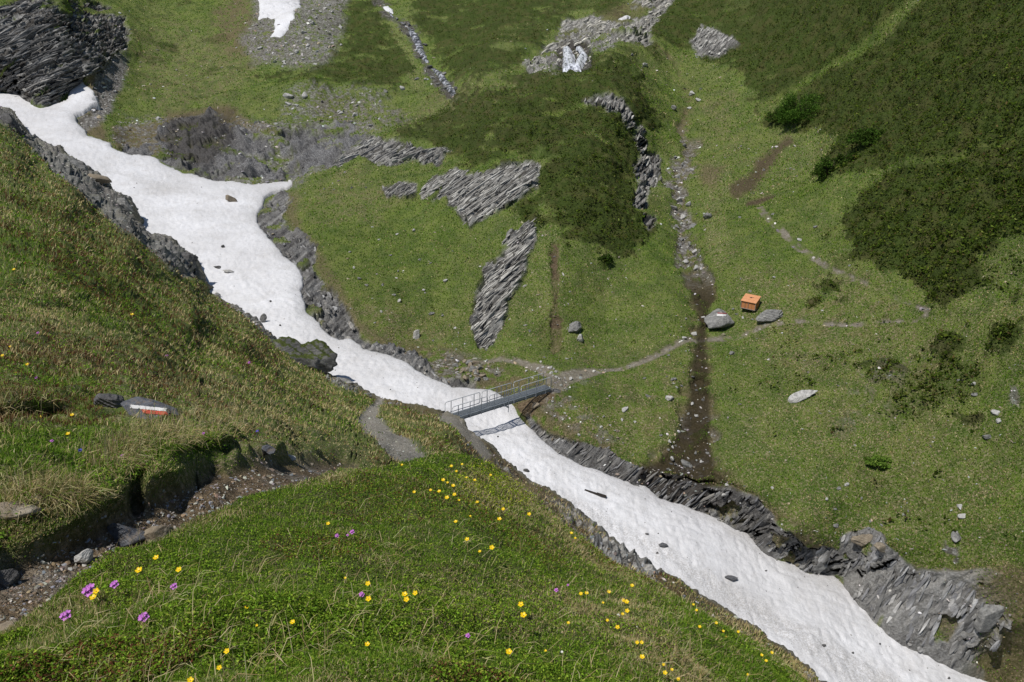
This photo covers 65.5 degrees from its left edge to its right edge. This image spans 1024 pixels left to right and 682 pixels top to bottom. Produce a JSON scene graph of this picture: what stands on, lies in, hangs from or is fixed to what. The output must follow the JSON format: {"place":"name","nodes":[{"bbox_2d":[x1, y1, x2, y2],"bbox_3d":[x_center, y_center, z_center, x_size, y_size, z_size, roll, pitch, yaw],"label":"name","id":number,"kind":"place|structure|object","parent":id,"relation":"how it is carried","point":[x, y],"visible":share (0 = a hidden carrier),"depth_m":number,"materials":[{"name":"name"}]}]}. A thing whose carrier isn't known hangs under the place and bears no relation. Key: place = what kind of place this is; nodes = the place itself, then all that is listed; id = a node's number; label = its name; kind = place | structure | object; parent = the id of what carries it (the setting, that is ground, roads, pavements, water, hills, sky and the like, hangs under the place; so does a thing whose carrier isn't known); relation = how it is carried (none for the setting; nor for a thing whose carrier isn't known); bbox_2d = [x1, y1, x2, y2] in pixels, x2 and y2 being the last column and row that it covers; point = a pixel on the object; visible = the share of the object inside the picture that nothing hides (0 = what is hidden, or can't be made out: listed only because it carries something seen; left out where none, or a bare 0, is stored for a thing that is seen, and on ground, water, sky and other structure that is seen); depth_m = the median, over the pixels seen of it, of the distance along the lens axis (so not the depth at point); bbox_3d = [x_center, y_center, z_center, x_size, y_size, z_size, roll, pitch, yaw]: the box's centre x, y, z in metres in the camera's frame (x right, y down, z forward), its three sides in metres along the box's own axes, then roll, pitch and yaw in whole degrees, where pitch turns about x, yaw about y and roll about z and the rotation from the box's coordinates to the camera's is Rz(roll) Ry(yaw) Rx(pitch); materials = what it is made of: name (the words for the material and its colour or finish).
{"place":"outdoors","nodes":[
{"label":"outdoors","id":0,"kind":"place"},
{"bbox_2d":[0,107,205,282],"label":"gravel bank","id":1,"kind":"structure","parent":0,"point":[118,216],"depth_m":89.34,"materials":[{"name":"gravel"}]},
{"bbox_2d":[0,113,22,135],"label":"boulder","id":2,"kind":"object","parent":1,"relation":"on","point":[9,119],"visible":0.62,"depth_m":112.48,"materials":[{"name":"stone"}]},
{"bbox_2d":[56,153,88,170],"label":"boulder","id":3,"kind":"object","parent":1,"relation":"on","point":[82,165],"visible":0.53,"depth_m":107.15,"materials":[{"name":"stone"}]},
{"bbox_2d":[88,173,111,183],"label":"boulder","id":4,"kind":"object","parent":1,"relation":"on","point":[101,179],"visible":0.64,"depth_m":104.13,"materials":[{"name":"beige stone"}]},
{"bbox_2d":[117,198,132,211],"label":"boulder","id":5,"kind":"object","parent":1,"relation":"on","point":[125,205],"visible":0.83,"depth_m":96.22,"materials":[{"name":"stone"}]},
{"bbox_2d":[180,252,197,266],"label":"boulder","id":6,"kind":"object","parent":1,"relation":"on","point":[191,257],"visible":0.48,"depth_m":86.07,"materials":[{"name":"stone"}]},
{"bbox_2d":[0,457,358,623],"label":"path","id":7,"kind":"structure","parent":0,"point":[286,470],"depth_m":4.26,"materials":[{"name":"gravel"}]},
{"bbox_2d":[0,568,19,587],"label":"stone","id":8,"kind":"object","parent":7,"relation":"on","point":[8,577],"visible":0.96,"depth_m":3.42,"materials":[{"name":"stone"}]},
{"bbox_2d":[0,619,19,630],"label":"stone","id":9,"kind":"object","parent":7,"relation":"on","point":[4,625],"visible":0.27,"depth_m":3.08,"materials":[{"name":"stone"}]},
{"bbox_2d":[74,548,92,563],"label":"stone","id":10,"kind":"object","parent":7,"relation":"on","point":[85,556],"visible":1,"depth_m":3.73,"materials":[{"name":"stone"}]},
{"bbox_2d":[107,523,145,546],"bbox_3d":[-1.941,0.973,4.005,0.197,0.124,0.123,1,22,-6],"label":"stone","id":11,"kind":"object","parent":7,"relation":"on","point":[124,535],"visible":0.89,"depth_m":3.98,"materials":[{"name":"grey stone"}]},
{"bbox_2d":[144,525,173,542],"bbox_3d":[-1.791,0.981,4.032,0.138,0.118,0.094,-4,22,-9],"label":"stone","id":12,"kind":"object","parent":7,"relation":"on","point":[151,533],"visible":0.76,"depth_m":4.00,"materials":[{"name":"stone"}]},
{"bbox_2d":[288,454,295,460],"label":"stone","id":13,"kind":"object","parent":7,"relation":"on","point":[292,457],"visible":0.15,"depth_m":7.05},
{"bbox_2d":[0,124,826,681],"bbox_3d":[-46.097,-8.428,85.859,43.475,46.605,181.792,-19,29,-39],"label":"hillside","id":14,"kind":"structure","parent":0,"point":[140,491],"depth_m":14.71,"materials":[{"name":"plant"}]},
{"bbox_2d":[0,501,41,520],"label":"stone","id":15,"kind":"object","parent":14,"relation":"on","point":[24,512],"visible":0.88,"depth_m":3.62,"materials":[{"name":"stone"}]},
{"bbox_2d":[26,495,49,504],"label":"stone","id":16,"kind":"object","parent":14,"relation":"on","point":[37,502],"visible":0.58,"depth_m":3.73,"materials":[{"name":"stone"}]},
{"bbox_2d":[93,393,124,407],"bbox_3d":[-3.231,0.503,6.431,0.270,0.157,0.159,8,24,-21],"label":"stone","id":17,"kind":"object","parent":14,"relation":"on","point":[107,400],"visible":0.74,"depth_m":6.37,"materials":[{"name":"stone"}]},
{"bbox_2d":[120,397,177,421],"bbox_3d":[-2.813,0.554,6.195,0.436,0.160,0.276,9,39,3],"label":"stone","id":18,"kind":"object","parent":14,"relation":"on","point":[134,404],"visible":0.68,"depth_m":6.15,"materials":[{"name":"grey stone"}]},
{"bbox_2d":[0,372,346,524],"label":"dry grass","id":19,"kind":"structure","parent":14,"relation":"on","point":[69,494],"depth_m":4.64,"materials":[{"name":"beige plant"}]},
{"bbox_2d":[0,106,425,461],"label":"rubble","id":20,"kind":"object","parent":14,"relation":"on","point":[175,254],"visible":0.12,"depth_m":86.22,"materials":[{"name":"stone"}]},
{"bbox_2d":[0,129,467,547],"bbox_3d":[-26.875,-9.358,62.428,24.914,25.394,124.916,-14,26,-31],"label":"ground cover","id":21,"kind":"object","parent":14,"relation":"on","point":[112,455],"visible":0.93,"depth_m":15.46,"materials":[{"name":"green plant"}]},
{"bbox_2d":[261,445,275,454],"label":"stone","id":22,"kind":"object","parent":14,"relation":"on","point":[267,449],"visible":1,"depth_m":5.99,"materials":[{"name":"grey stone"}]},
{"bbox_2d":[189,262,398,403],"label":"rubble","id":23,"kind":"object","parent":14,"relation":"on","point":[276,338],"visible":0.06,"depth_m":73.54,"materials":[{"name":"stone"}]},
{"bbox_2d":[272,336,337,374],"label":"boulder","id":24,"kind":"object","parent":14,"relation":"on","point":[317,354],"visible":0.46,"depth_m":67.99,"materials":[{"name":"stone"}]},
{"bbox_2d":[335,377,354,383],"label":"boulder","id":25,"kind":"object","parent":14,"relation":"on","point":[346,380],"visible":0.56,"depth_m":65.51,"materials":[{"name":"stone"}]},
{"bbox_2d":[0,450,809,681],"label":"mound","id":26,"kind":"object","parent":14,"relation":"attached to","point":[402,571],"visible":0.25,"depth_m":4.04,"materials":[{"name":"plant"}]},
{"bbox_2d":[59,610,73,623],"bbox_3d":[-1.523,0.955,2.723,0.037,0.069,0.038,-11,24,-24],"label":"pink primrose","id":27,"kind":"object","parent":26,"relation":"on","point":[63,614],"visible":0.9,"depth_m":2.71,"materials":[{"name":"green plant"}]},
{"bbox_2d":[81,583,99,598],"bbox_3d":[-1.570,0.948,2.989,0.050,0.093,0.051,5,50,13],"label":"pink primrose","id":28,"kind":"object","parent":26,"relation":"on","point":[87,590],"visible":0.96,"depth_m":2.96,"materials":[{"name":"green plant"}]},
{"bbox_2d":[92,588,100,597],"bbox_3d":[-1.533,0.938,2.950,0.023,0.058,0.024,-4,48,-10],"label":"buttercup","id":29,"kind":"object","parent":26,"relation":"on","point":[96,590],"visible":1,"depth_m":2.93,"materials":[{"name":"yellow plant"}]},
{"bbox_2d":[110,580,118,588],"bbox_3d":[-1.488,0.925,2.984,0.032,0.056,0.031,-19,28,-38],"label":"pink primrose","id":30,"kind":"object","parent":26,"relation":"on","point":[113,584],"visible":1,"depth_m":2.97,"materials":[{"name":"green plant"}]},
{"bbox_2d":[135,567,144,577],"bbox_3d":[-1.455,0.918,3.132,0.027,0.067,0.028,8,43,19],"label":"buttercup","id":31,"kind":"object","parent":26,"relation":"on","point":[138,569],"visible":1,"depth_m":3.12,"materials":[{"name":"yellow plant"}]},
{"bbox_2d":[138,612,149,622],"bbox_3d":[-1.156,0.885,2.508,0.033,0.061,0.032,-3,22,-8],"label":"pink primrose","id":32,"kind":"object","parent":26,"relation":"on","point":[140,617],"visible":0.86,"depth_m":2.50,"materials":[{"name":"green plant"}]},
{"bbox_2d":[170,583,177,590],"bbox_3d":[-1.197,0.880,2.821,0.024,0.045,0.024,-10,24,-24],"label":"pink primrose","id":33,"kind":"object","parent":26,"relation":"on","point":[173,586],"visible":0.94,"depth_m":2.81,"materials":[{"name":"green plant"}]},
{"bbox_2d":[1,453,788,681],"bbox_3d":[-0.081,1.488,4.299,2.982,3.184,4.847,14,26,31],"label":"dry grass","id":34,"kind":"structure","parent":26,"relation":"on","point":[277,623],"depth_m":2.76,"materials":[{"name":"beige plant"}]},
{"bbox_2d":[506,648,511,659],"bbox_3d":[-0.010,1.027,2.602,0.020,0.051,0.021,-1,39,-3],"label":"buttercup","id":35,"kind":"object","parent":26,"relation":"on","point":[508,651],"visible":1,"depth_m":2.59,"materials":[{"name":"yellow plant"}]},
{"bbox_2d":[0,437,811,675],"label":"rubble","id":36,"kind":"object","parent":14,"relation":"on","point":[66,564],"visible":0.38,"depth_m":4.12,"materials":[{"name":"stone"}]},
{"bbox_2d":[445,373,551,418],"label":"footbridge","id":37,"kind":"object","parent":14,"relation":"on","point":[494,404],"visible":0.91,"depth_m":66.43,"materials":[{"name":"metal"}]},
{"bbox_2d":[591,533,661,578],"bbox_3d":[7.957,16.561,51.132,4.769,10.808,7.582,17,28,36],"label":"rock outcrop","id":38,"kind":"object","parent":14,"relation":"on","point":[648,565],"visible":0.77,"depth_m":48.66,"materials":[{"name":"stone"}]},
{"bbox_2d":[357,397,491,461],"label":"path","id":39,"kind":"structure","parent":0,"point":[459,424],"depth_m":40.28,"materials":[{"name":"gravel"}]},
{"bbox_2d":[431,68,455,95],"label":"stream","id":40,"kind":"structure","parent":0,"point":[444,81],"depth_m":159.91,"materials":[{"name":"liquid"}]},
{"bbox_2d":[455,357,561,379],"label":"path","id":41,"kind":"structure","parent":0,"point":[522,363],"depth_m":75.11,"materials":[{"name":"gravel"}]},
{"bbox_2d":[0,0,1023,681],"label":"hills","id":42,"kind":"structure","parent":0,"point":[484,56],"depth_m":91.85,"materials":[{"name":"plant"}]},
{"bbox_2d":[0,0,132,107],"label":"rock outcrop","id":43,"kind":"object","parent":42,"relation":"on","point":[36,43],"visible":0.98,"depth_m":158.61,"materials":[{"name":"stone"}]},
{"bbox_2d":[122,106,366,187],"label":"rock outcrop","id":44,"kind":"object","parent":42,"relation":"on","point":[308,149],"visible":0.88,"depth_m":134.39,"materials":[{"name":"stone"}]},
{"bbox_2d":[258,0,300,36],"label":"snow patch","id":45,"kind":"object","parent":42,"relation":"on","point":[281,12],"visible":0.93,"depth_m":209.84,"materials":[{"name":"snow"}]},
{"bbox_2d":[282,93,293,97],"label":"stone","id":46,"kind":"object","parent":42,"relation":"on","point":[287,95],"visible":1,"depth_m":158.46,"materials":[{"name":"stone"}]},
{"bbox_2d":[257,190,477,388],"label":"rock outcrop","id":47,"kind":"object","parent":42,"relation":"on","point":[337,323],"visible":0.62,"depth_m":88.42,"materials":[{"name":"stone"}]},
{"bbox_2d":[326,135,449,168],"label":"rock outcrop","id":48,"kind":"object","parent":42,"relation":"on","point":[373,149],"visible":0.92,"depth_m":119.73,"materials":[{"name":"stone"}]},
{"bbox_2d":[383,6,392,13],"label":"snow patch","id":49,"kind":"object","parent":42,"relation":"on","point":[386,8],"visible":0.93,"depth_m":209.08,"materials":[{"name":"snow"}]},
{"bbox_2d":[382,181,417,199],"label":"rock outcrop","id":50,"kind":"object","parent":42,"relation":"on","point":[399,189],"visible":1,"depth_m":107.94,"materials":[{"name":"stone"}]},
{"bbox_2d":[413,330,419,338],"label":"boulder","id":51,"kind":"object","parent":42,"relation":"on","point":[416,334],"visible":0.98,"depth_m":81.68,"materials":[{"name":"stone"}]},
{"bbox_2d":[407,27,429,62],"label":"stream","id":52,"kind":"structure","parent":42,"relation":"on","point":[414,36],"depth_m":187.50,"materials":[{"name":"liquid"}]},
{"bbox_2d":[419,160,541,228],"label":"rock outcrop","id":53,"kind":"object","parent":42,"relation":"on","point":[477,197],"visible":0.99,"depth_m":102.13,"materials":[{"name":"stone"}]},
{"bbox_2d":[0,82,986,681],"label":"snow","id":54,"kind":"structure","parent":42,"relation":"on","point":[776,602],"depth_m":64.91,"materials":[{"name":"snow"}]},
{"bbox_2d":[225,195,236,201],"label":"stone","id":55,"kind":"object","parent":54,"relation":"on","point":[230,198],"visible":1,"depth_m":113.12,"materials":[{"name":"stone"}]},
{"bbox_2d":[259,313,266,322],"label":"stone","id":56,"kind":"object","parent":54,"relation":"on","point":[263,317],"visible":0.99,"depth_m":80.11,"materials":[{"name":"stone"}]},
{"bbox_2d":[585,489,606,497],"bbox_3d":[6.370,11.601,60.729,1.750,0.090,0.230,15,32,15],"label":"board","id":57,"kind":"object","parent":54,"relation":"on","point":[598,494],"visible":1,"depth_m":60.66,"materials":[{"name":"grey wood"}]},
{"bbox_2d":[659,542,667,547],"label":"stone","id":58,"kind":"object","parent":54,"relation":"on","point":[662,544],"visible":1,"depth_m":56.61,"materials":[{"name":"grey stone"}]},
{"bbox_2d":[725,575,737,580],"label":"stone","id":59,"kind":"object","parent":54,"relation":"on","point":[731,578],"visible":1,"depth_m":55.60,"materials":[{"name":"grey stone"}]},
{"bbox_2d":[811,561,827,573],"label":"boulder","id":60,"kind":"object","parent":54,"relation":"on","point":[819,567],"visible":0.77,"depth_m":58.73,"materials":[{"name":"stone"}]},
{"bbox_2d":[469,217,536,348],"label":"rock outcrop","id":61,"kind":"object","parent":42,"relation":"on","point":[502,283],"visible":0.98,"depth_m":85.92,"materials":[{"name":"stone"}]},
{"bbox_2d":[134,187,927,676],"bbox_3d":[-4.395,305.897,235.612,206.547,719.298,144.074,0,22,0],"label":"rubble","id":62,"kind":"object","parent":42,"relation":"on","point":[596,471],"visible":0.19,"depth_m":58.78,"materials":[{"name":"stone"}]},
{"bbox_2d":[41,0,1023,539],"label":"scrub","id":63,"kind":"object","parent":42,"relation":"on","point":[983,234],"visible":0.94,"depth_m":89.20,"materials":[{"name":"green plant"}]},
{"bbox_2d":[532,402,539,408],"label":"boulder","id":64,"kind":"object","parent":42,"relation":"on","point":[535,404],"visible":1,"depth_m":68.45,"materials":[{"name":"beige stone"}]},
{"bbox_2d":[81,1,1018,558],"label":"rubble","id":65,"kind":"object","parent":42,"relation":"on","point":[367,127],"visible":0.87,"depth_m":141.55,"materials":[{"name":"stone"}]},
{"bbox_2d":[542,385,560,394],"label":"stone footing","id":66,"kind":"object","parent":42,"relation":"on","point":[555,390],"visible":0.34,"depth_m":69.51,"materials":[{"name":"stone"}]},
{"bbox_2d":[95,0,1022,666],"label":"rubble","id":67,"kind":"object","parent":42,"relation":"on","point":[635,356],"visible":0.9,"depth_m":77.60,"materials":[{"name":"stone"}]},
{"bbox_2d":[568,321,581,332],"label":"boulder","id":68,"kind":"object","parent":42,"relation":"on","point":[575,326],"visible":1,"depth_m":80.05,"materials":[{"name":"stone"}]},
{"bbox_2d":[576,334,582,342],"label":"boulder","id":69,"kind":"object","parent":42,"relation":"on","point":[580,338],"visible":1,"depth_m":79.16,"materials":[{"name":"stone"}]},
{"bbox_2d":[522,0,673,73],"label":"rock outcrop","id":70,"kind":"object","parent":42,"relation":"on","point":[591,23],"visible":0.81,"depth_m":165.09,"materials":[{"name":"stone"}]},
{"bbox_2d":[562,56,567,71],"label":"waterfall","id":71,"kind":"structure","parent":70,"relation":"on","point":[564,65],"depth_m":143.92,"materials":[{"name":"white liquid"}]},
{"bbox_2d":[563,46,575,70],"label":"waterfall","id":72,"kind":"structure","parent":70,"relation":"on","point":[568,54],"depth_m":153.53,"materials":[{"name":"white liquid"}]},
{"bbox_2d":[574,46,587,71],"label":"waterfall","id":73,"kind":"structure","parent":70,"relation":"on","point":[580,61],"depth_m":146.98,"materials":[{"name":"white liquid"}]},
{"bbox_2d":[597,253,613,263],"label":"shrub","id":74,"kind":"object","parent":42,"relation":"on","point":[608,258],"visible":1,"depth_m":88.93,"materials":[{"name":"green plant"}]},
{"bbox_2d":[583,92,663,209],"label":"rock outcrop","id":75,"kind":"object","parent":42,"relation":"on","point":[647,168],"visible":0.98,"depth_m":118.36,"materials":[{"name":"stone"}]},
{"bbox_2d":[619,15,630,19],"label":"snow patch","id":76,"kind":"object","parent":42,"relation":"on","point":[625,17],"visible":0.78,"depth_m":170.49,"materials":[{"name":"snow"}]},
{"bbox_2d":[643,213,656,230],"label":"rock outcrop","id":77,"kind":"object","parent":42,"relation":"on","point":[647,221],"visible":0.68,"depth_m":101.28,"materials":[{"name":"stone"}]},
{"bbox_2d":[665,395,672,399],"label":"stone","id":78,"kind":"object","parent":42,"relation":"on","point":[667,397],"visible":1,"depth_m":69.81,"materials":[{"name":"stone"}]},
{"bbox_2d":[527,416,825,575],"bbox_3d":[11.904,13.381,62.514,26.772,8.487,4.261,12,25,27],"label":"rock outcrop","id":79,"kind":"object","parent":42,"relation":"on","point":[757,514],"visible":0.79,"depth_m":61.46,"materials":[{"name":"stone"}]},
{"bbox_2d":[633,127,723,514],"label":"stream bed","id":80,"kind":"object","parent":42,"relation":"on","point":[693,425],"visible":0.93,"depth_m":69.49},
{"bbox_2d":[681,459,690,466],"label":"stone","id":81,"kind":"object","parent":80,"relation":"on","point":[685,463],"visible":1,"depth_m":64.25,"materials":[{"name":"stone"}]},
{"bbox_2d":[703,213,711,218],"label":"stone","id":82,"kind":"object","parent":42,"relation":"on","point":[707,215],"visible":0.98,"depth_m":100.72,"materials":[{"name":"stone"}]},
{"bbox_2d":[690,25,739,57],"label":"rock outcrop","id":83,"kind":"object","parent":42,"relation":"on","point":[712,42],"visible":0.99,"depth_m":158.70,"materials":[{"name":"stone"}]},
{"bbox_2d":[704,308,734,328],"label":"boulder","id":84,"kind":"object","parent":42,"relation":"on","point":[717,318],"visible":0.98,"depth_m":80.27,"materials":[{"name":"grey stone"}]},
{"bbox_2d":[740,293,760,311],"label":"storage box","id":85,"kind":"object","parent":42,"relation":"on","point":[750,302],"visible":1,"depth_m":80.24,"materials":[{"name":"orange wood"}]},
{"bbox_2d":[756,309,782,321],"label":"boulder","id":86,"kind":"object","parent":42,"relation":"on","point":[770,315],"visible":1,"depth_m":77.81,"materials":[{"name":"stone"}]},
{"bbox_2d":[765,106,783,122],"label":"shrub","id":87,"kind":"object","parent":42,"relation":"on","point":[772,116],"visible":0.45,"depth_m":120.43,"materials":[{"name":"green plant"}]},
{"bbox_2d":[775,92,826,123],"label":"shrub","id":88,"kind":"object","parent":42,"relation":"on","point":[788,112],"visible":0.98,"depth_m":115.23,"materials":[{"name":"green plant"}]},
{"bbox_2d":[788,390,817,402],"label":"boulder","id":89,"kind":"object","parent":42,"relation":"on","point":[798,396],"visible":1,"depth_m":65.99,"materials":[{"name":"stone"}]},
{"bbox_2d":[809,155,840,178],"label":"shrub","id":90,"kind":"object","parent":42,"relation":"on","point":[820,170],"visible":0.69,"depth_m":96.74,"materials":[{"name":"green plant"}]},
{"bbox_2d":[835,152,856,166],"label":"shrub","id":91,"kind":"object","parent":42,"relation":"on","point":[841,158],"visible":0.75,"depth_m":95.96,"materials":[{"name":"green plant"}]},
{"bbox_2d":[846,126,885,145],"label":"shrub","id":92,"kind":"object","parent":42,"relation":"on","point":[860,135],"visible":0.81,"depth_m":95.15,"materials":[{"name":"green plant"}]},
{"bbox_2d":[864,454,892,468],"bbox_3d":[27.281,8.878,59.184,2.116,0.856,1.502,10,24,23],"label":"shrub","id":93,"kind":"object","parent":42,"relation":"on","point":[875,460],"visible":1,"depth_m":58.95,"materials":[{"name":"green plant"}]},
{"bbox_2d":[873,542,885,552],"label":"boulder","id":94,"kind":"object","parent":42,"relation":"on","point":[880,547],"visible":1,"depth_m":54.84,"materials":[{"name":"beige stone"}]},
{"bbox_2d":[802,527,1011,677],"bbox_3d":[26.731,18.678,55.599,13.446,9.471,3.383,17,28,36],"label":"rock outcrop","id":95,"kind":"object","parent":42,"relation":"on","point":[905,623],"visible":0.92,"depth_m":54.37,"materials":[{"name":"stone"}]},
{"bbox_2d":[851,534,872,546],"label":"boulder","id":96,"kind":"object","parent":95,"relation":"on","point":[862,540],"visible":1,"depth_m":56.41,"materials":[{"name":"beige stone"}]},
{"bbox_2d":[951,531,960,542],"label":"stone","id":97,"kind":"object","parent":42,"relation":"on","point":[955,536],"visible":1,"depth_m":54.09,"materials":[{"name":"stone"}]},
{"bbox_2d":[957,513,965,518],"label":"stone","id":98,"kind":"object","parent":42,"relation":"on","point":[962,516],"visible":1,"depth_m":54.44,"materials":[{"name":"stone"}]},
{"bbox_2d":[982,435,991,438],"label":"stone","id":99,"kind":"object","parent":42,"relation":"on","point":[987,436],"visible":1,"depth_m":56.28,"materials":[{"name":"stone"}]},
{"bbox_2d":[974,604,1004,631],"bbox_3d":[31.328,18.196,52.441,1.530,2.207,0.884,-3,22,-7],"label":"boulder","id":100,"kind":"object","parent":42,"relation":"on","point":[988,616],"visible":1,"depth_m":52.06,"materials":[{"name":"stone"}]},
{"bbox_2d":[991,409,999,415],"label":"stone","id":101,"kind":"object","parent":42,"relation":"on","point":[995,412],"visible":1,"depth_m":56.87,"materials":[{"name":"stone"}]},
{"bbox_2d":[547,338,706,389],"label":"path","id":102,"kind":"structure","parent":0,"point":[589,373],"depth_m":73.98,"materials":[{"name":"gravel"}]},
{"bbox_2d":[707,317,924,342],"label":"path","id":103,"kind":"structure","parent":0,"point":[757,329],"depth_m":76.78,"materials":[{"name":"gravel"}]},
{"bbox_2d":[758,206,930,320],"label":"path","id":104,"kind":"structure","parent":0,"point":[786,236],"depth_m":82.75,"materials":[{"name":"gravel"}]}
]}

